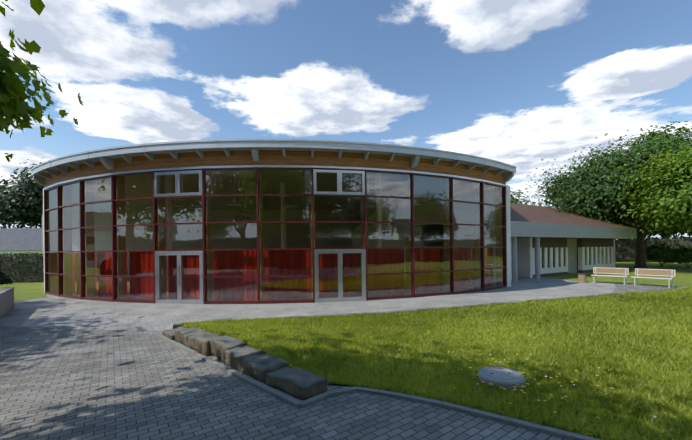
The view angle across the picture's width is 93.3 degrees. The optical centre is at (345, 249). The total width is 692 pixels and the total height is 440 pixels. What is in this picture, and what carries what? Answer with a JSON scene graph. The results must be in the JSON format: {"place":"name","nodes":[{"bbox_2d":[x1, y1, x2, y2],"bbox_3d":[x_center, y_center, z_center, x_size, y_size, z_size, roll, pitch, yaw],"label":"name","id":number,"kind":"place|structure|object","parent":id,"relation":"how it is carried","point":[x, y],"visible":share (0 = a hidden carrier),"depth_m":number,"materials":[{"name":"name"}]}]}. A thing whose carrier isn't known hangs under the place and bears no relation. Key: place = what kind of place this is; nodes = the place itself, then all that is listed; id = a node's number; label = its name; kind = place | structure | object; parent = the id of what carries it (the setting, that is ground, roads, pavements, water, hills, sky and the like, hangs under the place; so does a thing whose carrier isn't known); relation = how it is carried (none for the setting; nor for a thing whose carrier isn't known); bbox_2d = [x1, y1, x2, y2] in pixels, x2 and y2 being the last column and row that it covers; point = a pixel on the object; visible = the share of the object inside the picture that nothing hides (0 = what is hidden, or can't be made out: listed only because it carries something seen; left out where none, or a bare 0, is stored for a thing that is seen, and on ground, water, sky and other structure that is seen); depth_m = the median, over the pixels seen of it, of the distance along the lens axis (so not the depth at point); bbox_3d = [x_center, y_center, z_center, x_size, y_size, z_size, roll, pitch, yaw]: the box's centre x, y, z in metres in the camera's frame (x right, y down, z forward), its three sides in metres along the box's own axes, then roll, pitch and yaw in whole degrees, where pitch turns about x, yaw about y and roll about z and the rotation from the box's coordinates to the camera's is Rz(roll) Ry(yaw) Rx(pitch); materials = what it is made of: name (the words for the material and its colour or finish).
{"place":"outdoors","nodes":[
{"label":"outdoors","id":0,"kind":"place"},
{"bbox_2d":[0,250,41,255],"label":"house walls","id":1,"kind":"structure","parent":0,"point":[18,251],"depth_m":37.47,"materials":[{"name":"beige paint"}]},
{"bbox_2d":[0,228,41,249],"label":"house roof","id":2,"kind":"structure","parent":1,"relation":"on","point":[20,238],"depth_m":39.67,"materials":[{"name":"stone"}]},
{"bbox_2d":[44,150,505,192],"bbox_3d":[-3.622,-3.668,16.522,24.547,0.630,6.990,-1,0,-1],"label":"hall timber band","id":3,"kind":"object","parent":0,"point":[245,157],"visible":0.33,"depth_m":13.54,"materials":[{"name":"brown wood"}]},
{"bbox_2d":[43,185,510,293],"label":"hall end walls","id":4,"kind":"structure","parent":0,"point":[492,242],"depth_m":18.32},
{"bbox_2d":[30,139,516,175],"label":"hall roof","id":5,"kind":"structure","parent":4,"relation":"on","point":[248,144],"depth_m":13.15,"materials":[{"name":"grey metal"}]},
{"bbox_2d":[33,147,513,185],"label":"hall rafters","id":6,"kind":"object","parent":5,"relation":"attached to","point":[107,162],"visible":0.92,"depth_m":14.00,"materials":[{"name":"brown wood"}]},
{"bbox_2d":[72,248,493,300],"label":"hall curtains","id":7,"kind":"object","parent":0,"point":[323,269],"depth_m":14.11,"materials":[{"name":"red fabric"}]},
{"bbox_2d":[0,277,688,439],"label":"paving","id":8,"kind":"structure","parent":0,"point":[74,369],"depth_m":5.12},
{"bbox_2d":[0,263,12,284],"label":"conifer bush","id":9,"kind":"object","parent":8,"relation":"on","point":[4,279],"visible":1,"depth_m":13.52,"materials":[{"name":"green plant"}]},
{"bbox_2d":[0,287,14,318],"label":"wall","id":10,"kind":"structure","parent":8,"relation":"on","point":[6,300],"depth_m":11.41,"materials":[{"name":"concrete"}]},
{"bbox_2d":[162,327,186,339],"bbox_3d":[-4.190,2.081,8.181,0.872,0.186,0.589,-1,0,42],"label":"stone slab corner","id":11,"kind":"object","parent":8,"relation":"on","point":[168,334],"visible":0.4,"depth_m":8.02,"materials":[{"name":"stone"}]},
{"bbox_2d":[174,327,201,343],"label":"stone block","id":12,"kind":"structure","parent":8,"relation":"on","point":[179,334],"depth_m":7.63,"materials":[{"name":"stone"}]},
{"bbox_2d":[183,329,212,349],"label":"stone block","id":13,"kind":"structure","parent":8,"relation":"on","point":[188,340],"depth_m":7.24,"materials":[{"name":"stone"}]},
{"bbox_2d":[195,333,224,356],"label":"stone block","id":14,"kind":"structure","parent":8,"relation":"on","point":[202,345],"depth_m":6.73,"materials":[{"name":"stone"}]},
{"bbox_2d":[209,336,247,363],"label":"stone block","id":15,"kind":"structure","parent":8,"relation":"on","point":[220,346],"depth_m":6.41,"materials":[{"name":"stone"}]},
{"bbox_2d":[225,345,265,371],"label":"stone block","id":16,"kind":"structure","parent":8,"relation":"on","point":[234,357],"depth_m":5.99,"materials":[{"name":"stone"}]},
{"bbox_2d":[241,353,288,382],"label":"stone block","id":17,"kind":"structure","parent":8,"relation":"on","point":[258,367],"depth_m":5.50,"materials":[{"name":"stone"}]},
{"bbox_2d":[42,170,502,300],"bbox_3d":[-5.774,-1.088,22.958,43.595,6.560,19.553,-1,0,-1],"label":"hall interior","id":18,"kind":"object","parent":8,"relation":"on","point":[286,176],"depth_m":27.66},
{"bbox_2d":[44,167,506,303],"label":"window frames","id":19,"kind":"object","parent":8,"relation":"on","point":[83,191],"visible":0.79,"depth_m":14.40,"materials":[{"name":"brown metal"}]},
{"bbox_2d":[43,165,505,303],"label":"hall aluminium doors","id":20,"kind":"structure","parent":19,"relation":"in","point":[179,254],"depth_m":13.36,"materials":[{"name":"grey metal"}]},
{"bbox_2d":[47,169,504,300],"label":"glass facade","id":21,"kind":"structure","parent":19,"relation":"in","point":[242,237],"depth_m":13.72,"materials":[{"name":"clear glass"}]},
{"bbox_2d":[265,367,327,399],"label":"stone block","id":22,"kind":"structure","parent":8,"relation":"on","point":[300,383],"depth_m":4.88,"materials":[{"name":"stone"}]},
{"bbox_2d":[577,273,586,282],"bbox_3d":[14.201,1.700,19.657,0.450,0.530,0.443,-1,0,-1],"label":"trash can","id":23,"kind":"object","parent":8,"relation":"on","point":[581,277],"visible":0.92,"depth_m":19.51,"materials":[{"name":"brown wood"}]},
{"bbox_2d":[591,267,628,284],"bbox_3d":[15.260,1.502,18.920,0.556,0.906,1.640,-1,0,-41],"label":"bench","id":24,"kind":"object","parent":8,"relation":"on","point":[615,270],"visible":0.83,"depth_m":18.94,"materials":[{"name":"brown wood"}]},
{"bbox_2d":[631,268,674,287],"bbox_3d":[16.320,1.490,17.380,0.556,0.906,1.640,-1,0,-31],"label":"bench","id":25,"kind":"object","parent":8,"relation":"on","point":[664,272],"visible":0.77,"depth_m":17.38,"materials":[{"name":"brown wood"}]},
{"bbox_2d":[0,262,691,300],"bbox_3d":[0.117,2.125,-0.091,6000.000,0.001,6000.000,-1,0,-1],"label":"ground","id":26,"kind":"structure","parent":0,"point":[35,290],"depth_m":21.77,"materials":[{"name":"green plant"}]},
{"bbox_2d":[0,153,43,227],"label":"tree","id":27,"kind":"object","parent":26,"relation":"on","point":[17,203],"depth_m":47.33,"materials":[{"name":"green plant"}]},
{"bbox_2d":[30,0,44,15],"bbox_3d":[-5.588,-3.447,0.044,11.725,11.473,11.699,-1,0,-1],"label":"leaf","id":28,"kind":"object","parent":26,"relation":"on","point":[37,6],"visible":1,"depth_m":4.80,"materials":[{"name":"green plant"}]},
{"bbox_2d":[0,0,83,162],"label":"maple tree","id":29,"kind":"object","parent":26,"relation":"on","point":[14,105],"visible":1,"depth_m":3.56,"materials":[{"name":"green plant"}]},
{"bbox_2d":[0,252,127,282],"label":"hedge","id":30,"kind":"object","parent":26,"relation":"on","point":[23,276],"depth_m":23.85,"materials":[{"name":"green plant"}]},
{"bbox_2d":[352,219,636,282],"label":"wing walls","id":31,"kind":"structure","parent":26,"relation":"on","point":[538,250],"depth_m":24.20,"materials":[{"name":"white paint"}]},
{"bbox_2d":[351,195,472,231],"bbox_3d":[4.033,-2.980,24.116,0.001,2.680,14.300,-1,0,-31],"label":"tree","id":32,"kind":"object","parent":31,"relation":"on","point":[429,210],"depth_m":22.76,"materials":[{"name":"green plant"}]},
{"bbox_2d":[350,195,634,232],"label":"wing roof","id":33,"kind":"structure","parent":31,"relation":"on","point":[528,213],"depth_m":26.02,"materials":[{"name":"brown tile"}]},
{"bbox_2d":[510,188,552,206],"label":"tree","id":34,"kind":"object","parent":26,"relation":"on","point":[513,200],"visible":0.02,"depth_m":58.66,"materials":[{"name":"green plant"}]},
{"bbox_2d":[531,167,578,223],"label":"tree","id":35,"kind":"object","parent":26,"relation":"on","point":[547,204],"depth_m":61.66,"materials":[{"name":"green plant"}]},
{"bbox_2d":[541,195,660,243],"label":"tree","id":36,"kind":"object","parent":26,"relation":"on","point":[648,237],"depth_m":45.37,"materials":[{"name":"green plant"}]},
{"bbox_2d":[525,121,691,268],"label":"tree","id":37,"kind":"object","parent":26,"relation":"on","point":[589,190],"depth_m":29.80,"materials":[{"name":"green plant"}]},
{"bbox_2d":[605,129,691,244],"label":"maple tree","id":38,"kind":"object","parent":26,"relation":"on","point":[674,200],"depth_m":24.47,"materials":[{"name":"green plant"}]},
{"bbox_2d":[615,237,691,261],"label":"hedge","id":39,"kind":"object","parent":26,"relation":"on","point":[619,244],"depth_m":44.72,"materials":[{"name":"green plant"}]},
{"bbox_2d":[634,242,679,265],"bbox_3d":[33.158,0.475,34.227,4.875,2.581,3.536,-1,0,-1],"label":"bush","id":40,"kind":"object","parent":26,"relation":"on","point":[653,252],"depth_m":33.80,"materials":[{"name":"green plant"}]},
{"bbox_2d":[648,225,690,237],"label":"tree","id":41,"kind":"object","parent":26,"relation":"on","point":[671,233],"depth_m":52.85,"materials":[{"name":"green plant"}]},
{"bbox_2d":[649,219,691,238],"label":"tree","id":42,"kind":"object","parent":26,"relation":"on","point":[682,233],"visible":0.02,"depth_m":45.12,"materials":[{"name":"green plant"}]},
{"bbox_2d":[662,246,691,268],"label":"bush","id":43,"kind":"object","parent":26,"relation":"on","point":[681,255],"depth_m":30.08,"materials":[{"name":"green plant"}]},
{"bbox_2d":[0,0,691,239],"label":"sky","id":44,"kind":"structure","parent":0,"point":[520,84],"materials":[{"name":"blue"}]},
{"bbox_2d":[181,286,691,439],"bbox_3d":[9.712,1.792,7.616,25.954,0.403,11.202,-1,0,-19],"label":"lawn grass","id":45,"kind":"structure","parent":0,"point":[357,339],"depth_m":6.28,"materials":[{"name":"green plant"}]},
{"bbox_2d":[157,288,687,439],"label":"lawn kerb","id":46,"kind":"structure","parent":45,"relation":"on","point":[294,402],"depth_m":4.67,"materials":[{"name":"concrete"}]},
{"bbox_2d":[182,326,343,375],"bbox_3d":[-0.772,1.971,8.608,5.208,0.322,4.842,-1,0,43],"label":"lawn mound","id":47,"kind":"object","parent":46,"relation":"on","point":[303,361],"visible":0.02,"depth_m":5.77,"materials":[{"name":"green plant"}]},
{"bbox_2d":[478,366,525,390],"bbox_3d":[2.424,1.999,5.107,0.680,0.130,0.680,-1,0,-1],"label":"manhole cover","id":48,"kind":"object","parent":45,"relation":"on","point":[503,377],"visible":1,"depth_m":4.99,"materials":[{"name":"concrete"}]}
]}

